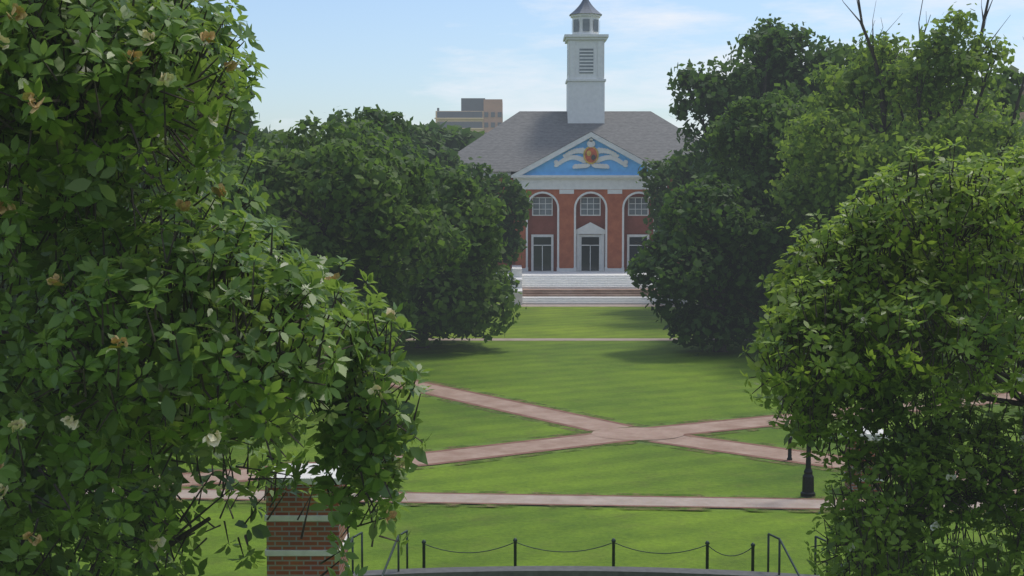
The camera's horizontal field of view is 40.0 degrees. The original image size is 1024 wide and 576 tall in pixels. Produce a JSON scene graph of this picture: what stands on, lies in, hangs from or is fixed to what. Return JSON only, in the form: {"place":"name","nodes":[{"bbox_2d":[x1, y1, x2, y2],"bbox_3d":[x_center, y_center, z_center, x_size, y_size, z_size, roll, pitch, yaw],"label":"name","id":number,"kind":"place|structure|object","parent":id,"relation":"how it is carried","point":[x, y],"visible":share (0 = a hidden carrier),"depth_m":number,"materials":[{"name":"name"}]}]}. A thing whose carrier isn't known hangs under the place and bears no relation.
{"place":"outdoors","nodes":[
{"label":"outdoors","id":0,"kind":"place"},
{"bbox_2d":[264,463,349,575],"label":"brick pillar","id":1,"kind":"structure","parent":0,"point":[289,551],"depth_m":21.27,"materials":[{"name":"brick"}]},
{"bbox_2d":[434,98,502,133],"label":"building","id":2,"kind":"structure","parent":0,"point":[479,114],"depth_m":427.30,"materials":[{"name":"concrete"}]},
{"bbox_2d":[23,252,1023,575],"bbox_3d":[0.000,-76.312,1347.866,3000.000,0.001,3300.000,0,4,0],"label":"ground","id":3,"kind":"structure","parent":0,"point":[645,384],"depth_m":41.99,"materials":[{"name":"green plant"}]},
{"bbox_2d":[0,173,166,329],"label":"tree","id":4,"kind":"object","parent":3,"relation":"on","point":[15,297],"depth_m":67.94,"materials":[{"name":"green plant"}]},
{"bbox_2d":[0,75,288,390],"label":"tree","id":5,"kind":"object","parent":3,"relation":"on","point":[237,141],"depth_m":47.59,"materials":[{"name":"green plant"}]},
{"bbox_2d":[0,0,434,575],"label":"magnolia tree","id":6,"kind":"object","parent":3,"relation":"on","point":[92,92],"visible":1,"depth_m":14.65,"materials":[{"name":"green plant"}]},
{"bbox_2d":[163,82,310,217],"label":"tree","id":7,"kind":"object","parent":3,"relation":"on","point":[259,135],"visible":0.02,"depth_m":84.83,"materials":[{"name":"green plant"}]},
{"bbox_2d":[256,126,321,242],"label":"tree","id":8,"kind":"object","parent":3,"relation":"on","point":[265,130],"depth_m":159.06,"materials":[{"name":"green plant"}]},
{"bbox_2d":[213,110,477,354],"bbox_3d":[-7.817,-2.029,64.346,12.405,12.414,11.981,0,4,0],"label":"tree","id":9,"kind":"object","parent":3,"relation":"on","point":[361,198],"visible":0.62,"depth_m":62.45,"materials":[{"name":"green plant"}]},
{"bbox_2d":[300,104,459,266],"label":"tree","id":10,"kind":"object","parent":3,"relation":"on","point":[391,126],"visible":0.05,"depth_m":85.01,"materials":[{"name":"green plant"}]},
{"bbox_2d":[344,153,526,349],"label":"tree","id":11,"kind":"object","parent":3,"relation":"on","point":[465,298],"visible":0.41,"depth_m":73.47,"materials":[{"name":"green plant"}]},
{"bbox_2d":[402,123,468,180],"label":"tree","id":12,"kind":"object","parent":3,"relation":"on","point":[430,142],"visible":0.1,"depth_m":116.71,"materials":[{"name":"green plant"}]},
{"bbox_2d":[414,119,484,151],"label":"tree","id":13,"kind":"object","parent":3,"relation":"on","point":[456,136],"visible":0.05,"depth_m":139.37,"materials":[{"name":"green plant"}]},
{"bbox_2d":[453,156,532,294],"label":"tree","id":14,"kind":"object","parent":3,"relation":"on","point":[515,196],"visible":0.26,"depth_m":98.46,"materials":[{"name":"green plant"}]},
{"bbox_2d":[86,304,1020,513],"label":"walkways","id":15,"kind":"structure","parent":3,"relation":"on","point":[603,430],"depth_m":45.24,"materials":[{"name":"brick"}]},
{"bbox_2d":[458,0,703,304],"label":"hall","id":16,"kind":"structure","parent":3,"relation":"on","point":[576,164],"depth_m":120.38,"materials":[{"name":"red brick"}]},
{"bbox_2d":[353,566,819,575],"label":"terrace coping","id":17,"kind":"object","parent":3,"relation":"on","point":[552,571],"visible":0.93,"depth_m":29.79,"materials":[{"name":"stone"}]},
{"bbox_2d":[350,530,407,575],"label":"handrail","id":18,"kind":"object","parent":17,"relation":"on","point":[391,553],"visible":0.79,"depth_m":29.73,"materials":[{"name":"black metal"}]},
{"bbox_2d":[422,538,754,570],"bbox_3d":[1.630,5.771,30.356,7.148,0.690,0.378,0,4,2],"label":"chain barrier","id":19,"kind":"object","parent":3,"relation":"on","point":[613,543],"visible":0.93,"depth_m":30.38,"materials":[{"name":"black metal"}]},
{"bbox_2d":[635,152,728,300],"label":"tree","id":20,"kind":"object","parent":3,"relation":"on","point":[655,193],"visible":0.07,"depth_m":100.66,"materials":[{"name":"green plant"}]},
{"bbox_2d":[624,172,801,355],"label":"tree","id":21,"kind":"object","parent":3,"relation":"on","point":[722,218],"visible":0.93,"depth_m":72.33,"materials":[{"name":"green plant"}]},
{"bbox_2d":[658,13,843,265],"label":"tree","id":22,"kind":"object","parent":3,"relation":"on","point":[771,51],"visible":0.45,"depth_m":93.64,"materials":[{"name":"green plant"}]},
{"bbox_2d":[697,80,841,340],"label":"tree","id":23,"kind":"object","parent":3,"relation":"on","point":[763,118],"visible":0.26,"depth_m":77.93,"materials":[{"name":"green plant"}]},
{"bbox_2d":[787,436,792,459],"bbox_3d":[8.550,4.931,43.292,0.162,0.750,0.170,0,4,0],"label":"path bollard","id":24,"kind":"object","parent":3,"relation":"on","point":[790,450],"depth_m":43.25,"materials":[{"name":"black metal"}]},
{"bbox_2d":[767,533,841,575],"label":"handrail","id":25,"kind":"object","parent":3,"relation":"on","point":[780,542],"visible":0.76,"depth_m":29.46,"materials":[{"name":"black metal"}]},
{"bbox_2d":[800,406,815,497],"bbox_3d":[8.000,3.421,37.888,0.450,4.440,0.520,0,4,0],"label":"lamp post","id":26,"kind":"object","parent":3,"relation":"on","point":[808,485],"visible":0.32,"depth_m":37.89,"materials":[{"name":"black metal"}]},
{"bbox_2d":[736,136,1023,575],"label":"magnolia tree","id":27,"kind":"object","parent":3,"relation":"on","point":[882,301],"visible":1,"depth_m":22.79,"materials":[{"name":"green plant"}]},
{"bbox_2d":[764,2,1023,340],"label":"tree","id":28,"kind":"object","parent":3,"relation":"on","point":[834,148],"visible":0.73,"depth_m":66.89,"materials":[{"name":"green plant"}]},
{"bbox_2d":[842,0,1023,243],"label":"bare tree branches","id":29,"kind":"object","parent":28,"relation":"on","point":[884,103],"visible":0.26,"depth_m":69.26,"materials":[{"name":"brown plant"}]},
{"bbox_2d":[823,40,1023,316],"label":"tree","id":30,"kind":"object","parent":3,"relation":"on","point":[1010,91],"visible":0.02,"depth_m":79.29,"materials":[{"name":"green plant"}]},
{"bbox_2d":[191,0,1023,139],"label":"sky","id":31,"kind":"structure","parent":0,"point":[415,58],"materials":[{"name":"blue"}]},
{"bbox_2d":[840,426,887,491],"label":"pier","id":32,"kind":"structure","parent":0,"point":[853,485],"depth_m":38.58,"materials":[{"name":"brick"}]},
{"bbox_2d":[978,84,1023,121],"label":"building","id":33,"kind":"structure","parent":0,"point":[1021,113],"depth_m":198.88,"materials":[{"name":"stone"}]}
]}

